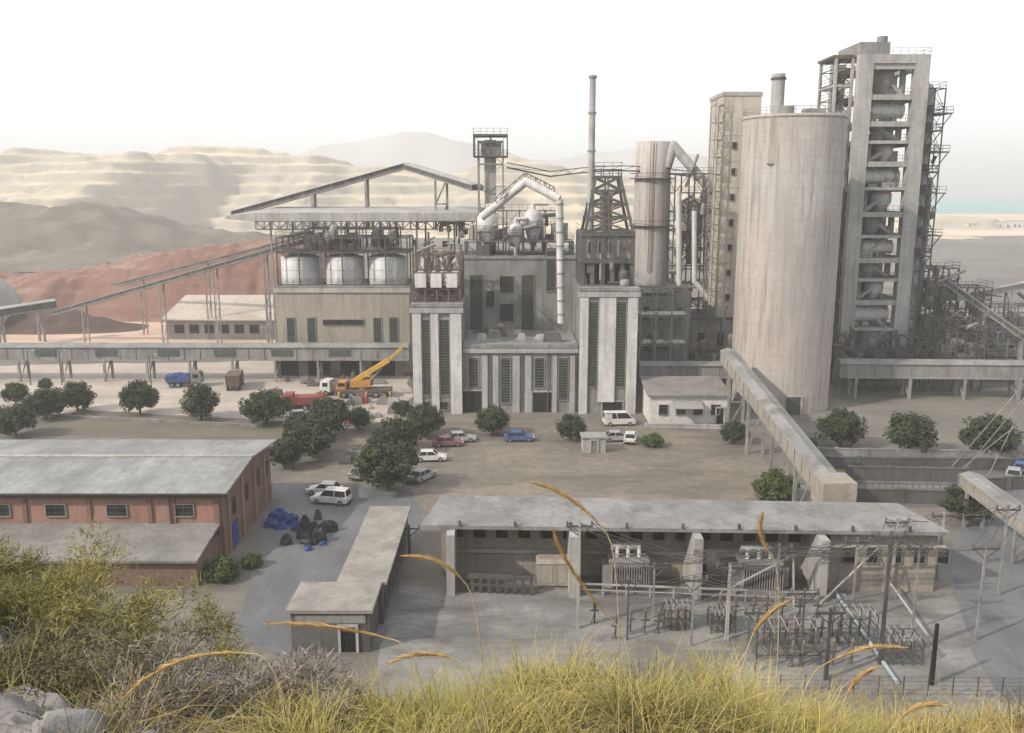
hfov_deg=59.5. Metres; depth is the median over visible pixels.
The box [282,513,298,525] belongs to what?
tarpaulin bundle
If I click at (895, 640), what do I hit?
switchgear frame
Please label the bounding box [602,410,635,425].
parked van
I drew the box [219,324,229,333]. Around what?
window
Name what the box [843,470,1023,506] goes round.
terrace ground
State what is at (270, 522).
tarpaulin bundle
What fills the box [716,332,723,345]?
window
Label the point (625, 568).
power transformer
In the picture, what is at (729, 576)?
switchyard post
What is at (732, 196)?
window
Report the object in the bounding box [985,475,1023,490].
boundary wall
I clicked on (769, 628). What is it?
post insulator
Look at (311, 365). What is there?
door
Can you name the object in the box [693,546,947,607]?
switchyard gantry
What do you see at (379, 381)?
material crate
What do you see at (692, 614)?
switchyard post
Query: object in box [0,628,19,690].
shrub
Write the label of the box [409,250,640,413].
factory building
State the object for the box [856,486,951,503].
boundary wall
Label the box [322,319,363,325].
window
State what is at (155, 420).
boundary wall
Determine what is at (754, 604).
post insulator
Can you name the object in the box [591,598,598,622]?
post insulator
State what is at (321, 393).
material crate
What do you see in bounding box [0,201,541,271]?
grey hill
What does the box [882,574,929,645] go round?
ground pipe
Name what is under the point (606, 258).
rooftop elevator house
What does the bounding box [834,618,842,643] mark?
post insulator
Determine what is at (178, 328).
window
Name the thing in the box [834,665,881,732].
plume reed
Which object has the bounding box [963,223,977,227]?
coastal house
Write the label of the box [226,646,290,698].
shrub
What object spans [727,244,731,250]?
window
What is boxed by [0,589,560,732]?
slope grass
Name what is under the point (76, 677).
shrub
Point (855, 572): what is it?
switchyard post
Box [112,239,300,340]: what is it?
inclined conveyor
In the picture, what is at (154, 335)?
quarry floor ground
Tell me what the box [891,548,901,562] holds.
window
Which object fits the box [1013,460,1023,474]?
parked car
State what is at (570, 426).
tree
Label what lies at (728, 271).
window
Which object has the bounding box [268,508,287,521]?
tarpaulin bundle
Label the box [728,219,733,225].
window
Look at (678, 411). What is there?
window
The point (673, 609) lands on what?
switchgear frame
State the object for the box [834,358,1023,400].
elevated gallery
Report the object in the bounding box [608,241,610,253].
window
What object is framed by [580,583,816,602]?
guard rail
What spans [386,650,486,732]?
plume reed
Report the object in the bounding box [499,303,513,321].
window
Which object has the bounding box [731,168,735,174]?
window
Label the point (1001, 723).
dry grass
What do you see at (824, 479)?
inclined conveyor
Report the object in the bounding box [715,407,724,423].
door
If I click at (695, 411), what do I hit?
window
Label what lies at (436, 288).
rooftop filter plant
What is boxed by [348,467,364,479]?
parked car
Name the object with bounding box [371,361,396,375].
door
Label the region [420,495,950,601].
transformer house
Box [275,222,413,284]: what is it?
tank gantry
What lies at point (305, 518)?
scrap heap
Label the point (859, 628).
switchgear frame
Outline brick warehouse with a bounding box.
[0,440,276,585]
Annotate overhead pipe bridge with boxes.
[507,162,687,176]
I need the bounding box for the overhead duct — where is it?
[479,173,564,323]
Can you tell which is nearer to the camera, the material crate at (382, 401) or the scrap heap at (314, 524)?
the scrap heap at (314, 524)
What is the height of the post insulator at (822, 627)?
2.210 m
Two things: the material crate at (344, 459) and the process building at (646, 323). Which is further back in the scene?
the process building at (646, 323)
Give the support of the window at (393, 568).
in the store at (358, 594)
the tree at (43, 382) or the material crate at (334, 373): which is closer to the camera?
the tree at (43, 382)
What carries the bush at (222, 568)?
on the ground at (946, 410)
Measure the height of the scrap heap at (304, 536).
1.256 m
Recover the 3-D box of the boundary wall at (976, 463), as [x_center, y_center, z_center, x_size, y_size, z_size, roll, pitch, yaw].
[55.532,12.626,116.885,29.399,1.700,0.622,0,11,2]
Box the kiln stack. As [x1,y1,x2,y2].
[630,141,673,285]
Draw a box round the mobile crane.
[335,345,405,397]
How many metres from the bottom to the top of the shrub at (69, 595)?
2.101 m
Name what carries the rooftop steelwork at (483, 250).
on the factory building at (498, 335)
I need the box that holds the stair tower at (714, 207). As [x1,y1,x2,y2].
[702,97,724,348]
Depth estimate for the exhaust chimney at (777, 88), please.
158.68 m
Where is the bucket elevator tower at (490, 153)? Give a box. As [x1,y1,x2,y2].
[473,128,507,250]
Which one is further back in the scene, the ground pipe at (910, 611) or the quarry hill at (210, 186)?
the quarry hill at (210, 186)
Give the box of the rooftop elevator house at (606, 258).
[575,223,636,286]
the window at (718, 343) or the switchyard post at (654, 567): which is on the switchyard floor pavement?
the switchyard post at (654, 567)
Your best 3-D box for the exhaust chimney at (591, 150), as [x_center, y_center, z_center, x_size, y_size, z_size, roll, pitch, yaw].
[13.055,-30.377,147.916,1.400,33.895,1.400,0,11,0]
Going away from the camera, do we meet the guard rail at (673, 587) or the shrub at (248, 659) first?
the shrub at (248, 659)
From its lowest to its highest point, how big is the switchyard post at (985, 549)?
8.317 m
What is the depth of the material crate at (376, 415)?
143.43 m
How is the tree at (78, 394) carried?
on the works yard ground at (259, 375)
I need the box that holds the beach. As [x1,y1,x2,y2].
[935,213,1023,235]
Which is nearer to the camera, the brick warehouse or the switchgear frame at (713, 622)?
the switchgear frame at (713, 622)
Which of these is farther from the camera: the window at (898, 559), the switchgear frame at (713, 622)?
the window at (898, 559)
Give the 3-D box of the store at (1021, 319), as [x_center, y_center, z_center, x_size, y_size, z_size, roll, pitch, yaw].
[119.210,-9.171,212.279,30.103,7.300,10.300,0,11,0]
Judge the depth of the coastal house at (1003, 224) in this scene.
810.33 m
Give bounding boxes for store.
[285,506,410,652]
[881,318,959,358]
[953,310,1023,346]
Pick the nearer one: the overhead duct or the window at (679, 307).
the overhead duct
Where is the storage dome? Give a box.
[0,278,21,325]
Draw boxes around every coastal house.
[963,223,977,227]
[992,221,1006,227]
[1004,220,1023,228]
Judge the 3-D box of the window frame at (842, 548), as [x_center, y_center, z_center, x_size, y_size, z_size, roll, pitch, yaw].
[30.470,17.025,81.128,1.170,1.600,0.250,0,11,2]
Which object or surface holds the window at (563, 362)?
in the factory building at (498, 335)
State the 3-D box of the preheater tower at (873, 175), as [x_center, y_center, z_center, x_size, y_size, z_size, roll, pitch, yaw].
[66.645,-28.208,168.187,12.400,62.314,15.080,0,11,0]
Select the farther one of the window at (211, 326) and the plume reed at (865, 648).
the window at (211, 326)
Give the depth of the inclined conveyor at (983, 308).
164.14 m
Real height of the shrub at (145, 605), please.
2.422 m
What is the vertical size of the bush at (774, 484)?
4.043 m
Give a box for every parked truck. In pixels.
[164,370,203,387]
[225,369,243,390]
[281,391,319,410]
[319,378,354,396]
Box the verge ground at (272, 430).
[44,409,284,439]
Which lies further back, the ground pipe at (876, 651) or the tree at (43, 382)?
the tree at (43, 382)
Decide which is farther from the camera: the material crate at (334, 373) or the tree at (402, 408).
the material crate at (334, 373)
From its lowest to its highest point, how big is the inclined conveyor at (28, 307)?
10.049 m
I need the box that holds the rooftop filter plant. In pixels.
[412,236,463,301]
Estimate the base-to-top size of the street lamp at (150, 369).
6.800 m
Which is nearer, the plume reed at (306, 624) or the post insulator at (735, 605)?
the plume reed at (306, 624)
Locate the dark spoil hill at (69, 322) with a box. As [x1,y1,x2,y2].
[0,308,148,334]
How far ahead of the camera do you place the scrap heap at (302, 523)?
95.56 m
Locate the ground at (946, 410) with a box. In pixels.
[0,232,1023,723]
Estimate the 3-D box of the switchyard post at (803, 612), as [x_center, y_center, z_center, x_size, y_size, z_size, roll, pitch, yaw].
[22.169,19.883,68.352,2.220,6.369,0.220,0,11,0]
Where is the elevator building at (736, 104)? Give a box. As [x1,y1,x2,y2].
[702,92,762,316]
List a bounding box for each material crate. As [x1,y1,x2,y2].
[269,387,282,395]
[300,375,308,383]
[304,377,314,383]
[307,381,319,386]
[316,390,325,397]
[329,369,340,376]
[338,453,352,464]
[349,398,354,406]
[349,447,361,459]
[351,369,355,378]
[352,394,362,403]
[358,393,368,403]
[365,419,380,429]
[373,411,381,417]
[374,378,386,383]
[376,396,387,404]
[387,395,399,404]
[387,403,396,413]
[403,371,412,375]
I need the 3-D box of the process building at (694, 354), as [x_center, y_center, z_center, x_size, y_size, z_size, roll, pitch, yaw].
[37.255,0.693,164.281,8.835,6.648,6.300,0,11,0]
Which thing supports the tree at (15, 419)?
on the ground at (946, 410)
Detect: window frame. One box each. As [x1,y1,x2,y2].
[841,548,855,562]
[865,548,879,563]
[912,552,925,564]
[935,547,950,564]
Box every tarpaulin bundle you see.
[264,517,277,527]
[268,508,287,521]
[274,521,288,529]
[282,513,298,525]
[291,521,300,530]
[304,545,312,550]
[319,540,326,545]
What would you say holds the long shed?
on the quarry floor ground at (154, 335)
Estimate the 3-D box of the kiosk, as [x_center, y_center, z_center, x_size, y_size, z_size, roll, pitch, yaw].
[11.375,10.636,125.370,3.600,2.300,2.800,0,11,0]
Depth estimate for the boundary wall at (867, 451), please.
122.15 m
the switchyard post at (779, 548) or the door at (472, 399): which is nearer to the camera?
the switchyard post at (779, 548)
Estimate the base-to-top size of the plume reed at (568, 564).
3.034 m
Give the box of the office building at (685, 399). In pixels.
[639,376,731,423]
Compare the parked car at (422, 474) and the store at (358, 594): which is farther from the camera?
the parked car at (422, 474)
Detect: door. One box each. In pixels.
[231,518,238,548]
[276,361,300,375]
[307,361,331,375]
[338,624,358,652]
[339,361,359,375]
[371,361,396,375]
[463,390,482,411]
[531,391,551,411]
[590,439,598,452]
[601,401,623,413]
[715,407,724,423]
[784,396,802,414]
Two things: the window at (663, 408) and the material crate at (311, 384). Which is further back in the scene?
the material crate at (311, 384)
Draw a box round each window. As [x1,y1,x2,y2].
[0,504,11,516]
[44,504,66,516]
[105,504,128,516]
[174,324,184,333]
[174,504,194,516]
[189,324,199,333]
[204,324,214,333]
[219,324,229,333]
[232,495,236,514]
[234,324,244,333]
[245,481,248,499]
[249,324,259,333]
[257,468,260,485]
[265,459,268,475]
[286,317,295,342]
[306,317,316,342]
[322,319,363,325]
[373,317,382,342]
[384,585,387,605]
[388,573,390,594]
[389,317,397,342]
[392,564,394,582]
[395,551,397,571]
[398,542,400,559]
[401,532,403,549]
[404,523,406,539]
[421,319,431,395]
[422,401,430,407]
[439,319,450,395]
[440,401,448,409]
[468,357,478,388]
[469,274,482,329]
[486,290,494,307]
[499,276,513,293]
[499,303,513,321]
[500,357,510,403]
[521,274,534,329]
[534,357,544,388]
[546,250,556,291]
[558,357,568,400]
[587,241,590,253]
[587,301,598,387]
[598,241,600,253]
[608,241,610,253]
[614,301,626,387]
[619,241,625,253]
[642,306,649,319]
[642,338,649,352]
[657,306,662,319]
[658,404,667,414]
[676,409,685,414]
[678,306,685,319]
[693,409,702,414]
[697,332,704,341]
[710,404,720,414]
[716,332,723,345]
[725,294,729,300]
[726,269,730,275]
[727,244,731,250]
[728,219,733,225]
[729,194,734,200]
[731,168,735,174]
[732,142,736,148]
[843,548,854,561]
[866,548,878,562]
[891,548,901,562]
[914,552,925,562]
[937,549,948,563]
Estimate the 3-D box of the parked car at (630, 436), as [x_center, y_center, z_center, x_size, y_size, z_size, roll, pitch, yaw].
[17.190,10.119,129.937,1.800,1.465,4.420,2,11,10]
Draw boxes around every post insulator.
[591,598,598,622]
[611,614,619,638]
[626,607,634,631]
[641,608,648,632]
[654,609,662,633]
[672,606,679,630]
[679,606,687,630]
[716,593,723,616]
[732,594,739,618]
[750,593,757,616]
[763,593,771,615]
[766,617,773,640]
[779,594,786,617]
[781,616,790,640]
[788,640,797,666]
[796,595,802,618]
[796,617,799,642]
[798,640,807,666]
[809,618,815,642]
[813,595,820,617]
[816,638,824,664]
[817,616,826,640]
[829,638,838,664]
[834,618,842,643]
[847,638,854,664]
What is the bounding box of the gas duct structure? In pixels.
[665,140,712,313]
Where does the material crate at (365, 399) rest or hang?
on the works yard ground at (259, 375)
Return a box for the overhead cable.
[568,507,1019,609]
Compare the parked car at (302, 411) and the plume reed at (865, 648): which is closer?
the plume reed at (865, 648)
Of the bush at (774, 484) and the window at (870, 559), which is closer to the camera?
the window at (870, 559)
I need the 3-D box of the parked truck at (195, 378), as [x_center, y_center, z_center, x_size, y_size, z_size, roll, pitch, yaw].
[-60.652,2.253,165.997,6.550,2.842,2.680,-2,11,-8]
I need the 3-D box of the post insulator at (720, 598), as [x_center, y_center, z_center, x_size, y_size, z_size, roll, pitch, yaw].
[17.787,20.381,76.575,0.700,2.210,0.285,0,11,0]
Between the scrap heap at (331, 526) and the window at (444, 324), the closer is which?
the scrap heap at (331, 526)
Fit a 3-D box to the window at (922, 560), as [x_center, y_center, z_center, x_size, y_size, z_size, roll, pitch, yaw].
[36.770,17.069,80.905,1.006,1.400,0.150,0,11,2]
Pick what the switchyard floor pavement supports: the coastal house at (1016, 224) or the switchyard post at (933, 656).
the switchyard post at (933, 656)
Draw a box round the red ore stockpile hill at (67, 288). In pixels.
[0,238,332,321]
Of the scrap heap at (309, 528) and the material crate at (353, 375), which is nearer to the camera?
the scrap heap at (309, 528)
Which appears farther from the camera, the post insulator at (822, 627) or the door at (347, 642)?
the post insulator at (822, 627)
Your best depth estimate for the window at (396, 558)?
83.31 m
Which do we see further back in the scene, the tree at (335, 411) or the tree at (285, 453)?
the tree at (335, 411)
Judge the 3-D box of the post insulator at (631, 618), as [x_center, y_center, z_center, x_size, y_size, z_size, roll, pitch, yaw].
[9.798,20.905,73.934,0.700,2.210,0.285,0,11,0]
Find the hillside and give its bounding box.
[2,620,1007,732]
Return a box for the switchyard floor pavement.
[370,586,1023,719]
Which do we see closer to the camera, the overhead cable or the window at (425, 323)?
the overhead cable
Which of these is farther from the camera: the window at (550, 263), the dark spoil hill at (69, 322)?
the dark spoil hill at (69, 322)
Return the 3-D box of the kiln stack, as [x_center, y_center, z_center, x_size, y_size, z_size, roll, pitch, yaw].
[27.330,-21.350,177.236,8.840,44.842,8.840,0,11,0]
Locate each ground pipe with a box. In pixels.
[832,591,899,683]
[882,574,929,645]
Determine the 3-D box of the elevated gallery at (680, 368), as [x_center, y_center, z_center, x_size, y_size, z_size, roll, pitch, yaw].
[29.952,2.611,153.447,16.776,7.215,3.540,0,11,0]
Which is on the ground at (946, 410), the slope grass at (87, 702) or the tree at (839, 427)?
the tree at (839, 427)
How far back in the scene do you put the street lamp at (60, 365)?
166.62 m
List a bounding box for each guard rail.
[462,573,532,595]
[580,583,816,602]
[858,483,953,488]
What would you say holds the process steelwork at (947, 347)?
on the ground at (946, 410)
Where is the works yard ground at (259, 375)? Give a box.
[0,361,412,424]
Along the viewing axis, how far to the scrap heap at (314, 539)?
92.15 m
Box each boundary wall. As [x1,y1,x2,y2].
[37,414,257,426]
[645,422,727,428]
[817,447,1023,457]
[823,455,1023,470]
[846,465,970,481]
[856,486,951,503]
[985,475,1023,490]
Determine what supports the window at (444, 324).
in the factory building at (498, 335)
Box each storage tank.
[280,254,319,285]
[325,254,363,285]
[368,254,406,285]
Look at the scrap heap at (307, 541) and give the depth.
91.72 m
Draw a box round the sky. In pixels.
[0,0,1023,190]
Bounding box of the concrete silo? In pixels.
[730,105,848,414]
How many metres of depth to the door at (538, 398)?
146.68 m
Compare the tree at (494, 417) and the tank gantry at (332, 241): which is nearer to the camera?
the tree at (494, 417)
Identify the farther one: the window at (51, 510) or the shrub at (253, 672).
the window at (51, 510)
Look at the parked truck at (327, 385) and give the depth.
157.96 m
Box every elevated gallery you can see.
[0,343,410,381]
[637,361,728,387]
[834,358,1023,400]
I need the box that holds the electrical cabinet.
[536,554,567,585]
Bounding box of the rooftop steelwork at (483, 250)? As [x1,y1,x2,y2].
[464,204,573,255]
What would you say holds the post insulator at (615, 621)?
on the switchyard floor pavement
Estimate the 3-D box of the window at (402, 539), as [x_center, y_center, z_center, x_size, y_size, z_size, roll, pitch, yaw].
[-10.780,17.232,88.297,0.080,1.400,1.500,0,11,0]
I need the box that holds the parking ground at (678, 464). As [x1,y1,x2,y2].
[282,421,770,511]
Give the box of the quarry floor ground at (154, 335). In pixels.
[1,322,277,342]
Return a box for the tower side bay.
[817,55,854,382]
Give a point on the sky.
(96, 77)
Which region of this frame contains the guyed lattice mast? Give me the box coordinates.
[951,384,1023,473]
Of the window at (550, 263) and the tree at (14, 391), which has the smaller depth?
the tree at (14, 391)
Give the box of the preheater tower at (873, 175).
[827,36,931,385]
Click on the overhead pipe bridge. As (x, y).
(554, 175)
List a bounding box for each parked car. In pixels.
[286,409,305,419]
[305,480,343,495]
[309,486,352,505]
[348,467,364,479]
[407,467,437,483]
[417,449,446,462]
[432,435,463,447]
[446,430,475,441]
[504,430,534,441]
[606,430,624,441]
[624,431,636,443]
[1006,466,1021,475]
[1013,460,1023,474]
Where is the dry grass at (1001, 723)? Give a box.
[755,666,1023,732]
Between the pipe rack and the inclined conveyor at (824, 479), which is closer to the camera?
the inclined conveyor at (824, 479)
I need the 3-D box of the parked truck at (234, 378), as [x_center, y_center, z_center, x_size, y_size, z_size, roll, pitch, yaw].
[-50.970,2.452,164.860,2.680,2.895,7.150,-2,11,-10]
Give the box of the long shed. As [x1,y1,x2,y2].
[160,295,277,338]
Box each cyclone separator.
[476,204,504,254]
[508,217,526,255]
[522,202,548,254]
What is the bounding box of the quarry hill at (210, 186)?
[0,145,1013,244]
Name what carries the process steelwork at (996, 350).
on the ground at (946, 410)
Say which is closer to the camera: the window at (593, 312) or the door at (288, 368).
the window at (593, 312)
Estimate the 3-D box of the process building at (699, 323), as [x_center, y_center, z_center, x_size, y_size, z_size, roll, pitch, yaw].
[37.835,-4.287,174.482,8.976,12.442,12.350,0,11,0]
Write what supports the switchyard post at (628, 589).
on the switchyard floor pavement
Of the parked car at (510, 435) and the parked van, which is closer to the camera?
the parked car at (510, 435)
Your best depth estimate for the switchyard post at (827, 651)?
66.16 m
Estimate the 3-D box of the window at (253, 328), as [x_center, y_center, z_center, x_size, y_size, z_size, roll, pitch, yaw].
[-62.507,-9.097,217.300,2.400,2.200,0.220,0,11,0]
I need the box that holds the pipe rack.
[636,281,732,394]
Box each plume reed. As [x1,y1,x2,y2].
[122,650,292,732]
[268,621,429,732]
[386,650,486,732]
[401,553,486,730]
[528,480,619,732]
[551,525,633,732]
[733,599,789,732]
[756,511,779,732]
[792,644,905,732]
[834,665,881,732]
[888,700,946,732]
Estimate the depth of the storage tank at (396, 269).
173.67 m
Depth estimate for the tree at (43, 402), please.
140.39 m
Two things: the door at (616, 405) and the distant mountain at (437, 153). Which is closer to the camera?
the door at (616, 405)
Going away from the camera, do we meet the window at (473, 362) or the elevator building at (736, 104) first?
the window at (473, 362)
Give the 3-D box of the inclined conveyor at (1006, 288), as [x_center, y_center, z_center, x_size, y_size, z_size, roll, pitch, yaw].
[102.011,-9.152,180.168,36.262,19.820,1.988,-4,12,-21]
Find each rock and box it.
[0,684,71,718]
[0,706,106,732]
[143,729,155,732]
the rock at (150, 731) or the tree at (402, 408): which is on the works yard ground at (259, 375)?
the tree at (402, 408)
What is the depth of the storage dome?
231.94 m
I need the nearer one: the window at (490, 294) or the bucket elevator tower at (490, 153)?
the window at (490, 294)
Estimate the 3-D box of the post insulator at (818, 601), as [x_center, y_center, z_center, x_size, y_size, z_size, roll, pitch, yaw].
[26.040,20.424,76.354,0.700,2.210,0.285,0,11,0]
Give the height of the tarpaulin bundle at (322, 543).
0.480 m
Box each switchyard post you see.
[404,524,419,554]
[566,521,592,628]
[615,575,642,639]
[641,562,667,617]
[680,575,707,645]
[716,562,743,639]
[744,607,773,671]
[767,543,792,626]
[790,588,819,665]
[815,607,845,679]
[844,537,870,623]
[876,530,905,664]
[884,518,909,591]
[906,543,933,630]
[929,623,938,684]
[932,511,955,579]
[972,543,1000,639]
[996,505,1020,594]
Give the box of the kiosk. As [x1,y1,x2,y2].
[580,432,606,452]
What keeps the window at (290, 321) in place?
in the bunker building at (343, 314)
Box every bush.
[202,555,239,583]
[240,552,263,568]
[640,431,664,447]
[751,466,800,500]
[808,437,816,446]
[850,459,862,465]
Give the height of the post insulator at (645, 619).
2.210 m
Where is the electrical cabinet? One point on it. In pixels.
(552, 569)
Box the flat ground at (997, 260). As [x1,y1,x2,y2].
[882,236,1023,288]
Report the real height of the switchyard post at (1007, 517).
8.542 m
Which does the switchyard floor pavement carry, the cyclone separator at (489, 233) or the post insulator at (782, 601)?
the post insulator at (782, 601)
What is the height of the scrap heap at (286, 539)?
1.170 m
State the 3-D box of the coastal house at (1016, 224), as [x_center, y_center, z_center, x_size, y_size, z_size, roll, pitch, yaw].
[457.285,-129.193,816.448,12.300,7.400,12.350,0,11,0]
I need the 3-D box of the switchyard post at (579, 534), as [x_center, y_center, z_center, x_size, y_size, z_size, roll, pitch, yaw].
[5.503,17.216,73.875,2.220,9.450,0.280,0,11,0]
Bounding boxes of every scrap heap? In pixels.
[280,533,293,545]
[296,526,305,538]
[297,521,307,526]
[299,532,310,544]
[300,515,309,522]
[304,524,313,534]
[304,538,311,546]
[308,521,317,528]
[311,531,318,544]
[314,509,322,519]
[314,527,326,541]
[320,533,326,542]
[321,519,329,526]
[325,520,337,532]
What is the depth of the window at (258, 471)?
100.17 m
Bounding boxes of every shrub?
[0,516,183,642]
[0,528,104,632]
[0,565,46,626]
[0,565,154,675]
[0,614,158,721]
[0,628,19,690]
[55,622,248,732]
[57,570,246,680]
[138,631,261,710]
[160,646,329,720]
[189,643,377,732]
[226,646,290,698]
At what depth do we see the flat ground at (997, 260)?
469.03 m
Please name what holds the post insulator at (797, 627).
on the switchyard floor pavement
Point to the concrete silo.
(791, 191)
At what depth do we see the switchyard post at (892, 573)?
80.79 m
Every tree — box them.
[0,381,31,404]
[0,404,36,436]
[19,387,68,419]
[37,377,53,388]
[54,380,97,410]
[118,378,160,414]
[178,382,220,419]
[238,387,294,424]
[269,436,303,468]
[281,411,310,438]
[288,410,337,458]
[306,395,352,433]
[345,406,371,429]
[349,440,419,491]
[366,426,400,445]
[380,415,421,448]
[391,399,412,416]
[406,402,445,437]
[473,403,510,434]
[554,413,587,441]
[719,419,751,443]
[814,407,868,447]
[882,411,938,451]
[937,483,994,521]
[958,411,1023,452]
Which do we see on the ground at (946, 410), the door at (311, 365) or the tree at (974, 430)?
the tree at (974, 430)
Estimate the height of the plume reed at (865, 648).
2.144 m
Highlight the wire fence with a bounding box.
[755,674,1023,696]
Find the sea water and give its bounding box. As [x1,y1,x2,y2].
[890,190,1023,212]
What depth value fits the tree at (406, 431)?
122.70 m
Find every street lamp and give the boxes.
[27,349,35,384]
[58,349,66,384]
[148,354,157,385]
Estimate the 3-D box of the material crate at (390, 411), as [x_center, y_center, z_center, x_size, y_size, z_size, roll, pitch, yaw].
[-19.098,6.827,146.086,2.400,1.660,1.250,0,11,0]
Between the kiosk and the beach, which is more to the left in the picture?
the kiosk
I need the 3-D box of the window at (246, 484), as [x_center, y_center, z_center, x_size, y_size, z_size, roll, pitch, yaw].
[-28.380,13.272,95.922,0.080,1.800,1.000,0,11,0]
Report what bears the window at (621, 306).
in the factory building at (498, 335)
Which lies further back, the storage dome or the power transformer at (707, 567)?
the storage dome
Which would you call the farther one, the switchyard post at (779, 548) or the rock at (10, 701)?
the switchyard post at (779, 548)
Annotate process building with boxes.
[636,285,675,388]
[665,283,692,360]
[689,309,732,348]
[689,349,725,381]
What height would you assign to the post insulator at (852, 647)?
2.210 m
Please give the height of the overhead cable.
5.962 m
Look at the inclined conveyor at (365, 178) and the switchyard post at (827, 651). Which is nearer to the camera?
the switchyard post at (827, 651)
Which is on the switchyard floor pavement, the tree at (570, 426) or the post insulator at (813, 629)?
the post insulator at (813, 629)
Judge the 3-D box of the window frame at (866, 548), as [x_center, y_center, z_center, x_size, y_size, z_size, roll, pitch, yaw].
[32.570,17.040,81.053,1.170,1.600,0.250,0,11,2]
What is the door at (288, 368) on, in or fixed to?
in the bunker building at (343, 314)
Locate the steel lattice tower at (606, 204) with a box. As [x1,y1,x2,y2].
[580,162,634,231]
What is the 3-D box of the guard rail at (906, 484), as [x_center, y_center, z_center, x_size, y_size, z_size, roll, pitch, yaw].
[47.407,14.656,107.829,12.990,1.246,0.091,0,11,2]
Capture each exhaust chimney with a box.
[587,75,596,229]
[770,73,786,113]
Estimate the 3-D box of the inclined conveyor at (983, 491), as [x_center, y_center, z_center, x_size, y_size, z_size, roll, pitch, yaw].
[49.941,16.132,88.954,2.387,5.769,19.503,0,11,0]
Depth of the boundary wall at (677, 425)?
137.06 m
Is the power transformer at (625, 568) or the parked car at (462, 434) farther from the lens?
the parked car at (462, 434)
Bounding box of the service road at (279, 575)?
[236,482,423,661]
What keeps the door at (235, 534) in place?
in the brick warehouse
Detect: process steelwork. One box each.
[832,325,932,391]
[909,260,966,382]
[915,310,990,391]
[931,279,1004,357]
[969,292,1023,348]
[969,322,1023,381]
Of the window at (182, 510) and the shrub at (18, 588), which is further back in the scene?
the window at (182, 510)
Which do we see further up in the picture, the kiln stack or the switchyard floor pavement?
the kiln stack
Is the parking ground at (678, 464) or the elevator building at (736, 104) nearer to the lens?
the parking ground at (678, 464)
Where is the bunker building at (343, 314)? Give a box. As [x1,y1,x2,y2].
[274,278,415,375]
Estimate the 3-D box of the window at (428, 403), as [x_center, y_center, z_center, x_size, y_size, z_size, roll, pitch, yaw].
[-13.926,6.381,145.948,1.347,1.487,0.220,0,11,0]
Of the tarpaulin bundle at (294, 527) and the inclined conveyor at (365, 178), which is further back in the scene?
the inclined conveyor at (365, 178)
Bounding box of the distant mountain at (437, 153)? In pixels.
[299,132,936,209]
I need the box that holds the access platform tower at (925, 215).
[890,81,953,382]
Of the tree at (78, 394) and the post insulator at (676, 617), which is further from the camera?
the tree at (78, 394)
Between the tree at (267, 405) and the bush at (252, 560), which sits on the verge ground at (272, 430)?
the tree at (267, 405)
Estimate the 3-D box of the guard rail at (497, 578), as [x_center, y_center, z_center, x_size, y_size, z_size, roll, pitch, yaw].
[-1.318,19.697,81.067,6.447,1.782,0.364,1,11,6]
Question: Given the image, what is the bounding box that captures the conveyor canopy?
[225,206,484,342]
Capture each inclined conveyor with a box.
[0,299,56,342]
[51,239,302,342]
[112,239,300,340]
[231,163,403,226]
[401,162,483,228]
[720,348,857,501]
[940,275,1023,387]
[950,281,1023,342]
[958,471,1023,563]
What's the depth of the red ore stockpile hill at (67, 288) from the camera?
257.37 m
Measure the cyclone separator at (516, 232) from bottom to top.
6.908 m
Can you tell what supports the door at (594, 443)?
in the kiosk
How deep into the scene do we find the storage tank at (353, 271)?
173.66 m
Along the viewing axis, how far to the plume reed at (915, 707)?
7.05 m
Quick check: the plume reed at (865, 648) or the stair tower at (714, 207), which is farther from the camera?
the stair tower at (714, 207)
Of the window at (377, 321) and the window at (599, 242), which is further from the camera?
the window at (377, 321)
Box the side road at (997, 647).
[951,514,1023,704]
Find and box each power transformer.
[600,542,655,593]
[702,548,726,587]
[728,544,788,596]
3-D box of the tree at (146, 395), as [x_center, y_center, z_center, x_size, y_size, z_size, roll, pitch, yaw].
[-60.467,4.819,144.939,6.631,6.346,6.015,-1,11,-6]
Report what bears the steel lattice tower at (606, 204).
on the rooftop elevator house at (606, 258)
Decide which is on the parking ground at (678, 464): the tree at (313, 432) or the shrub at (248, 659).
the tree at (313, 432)
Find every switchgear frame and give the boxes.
[661,599,693,629]
[707,603,736,632]
[747,616,821,658]
[831,603,879,645]
[872,625,924,664]
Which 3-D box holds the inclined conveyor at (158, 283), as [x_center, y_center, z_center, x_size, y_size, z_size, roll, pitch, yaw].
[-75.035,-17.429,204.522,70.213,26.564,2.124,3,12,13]

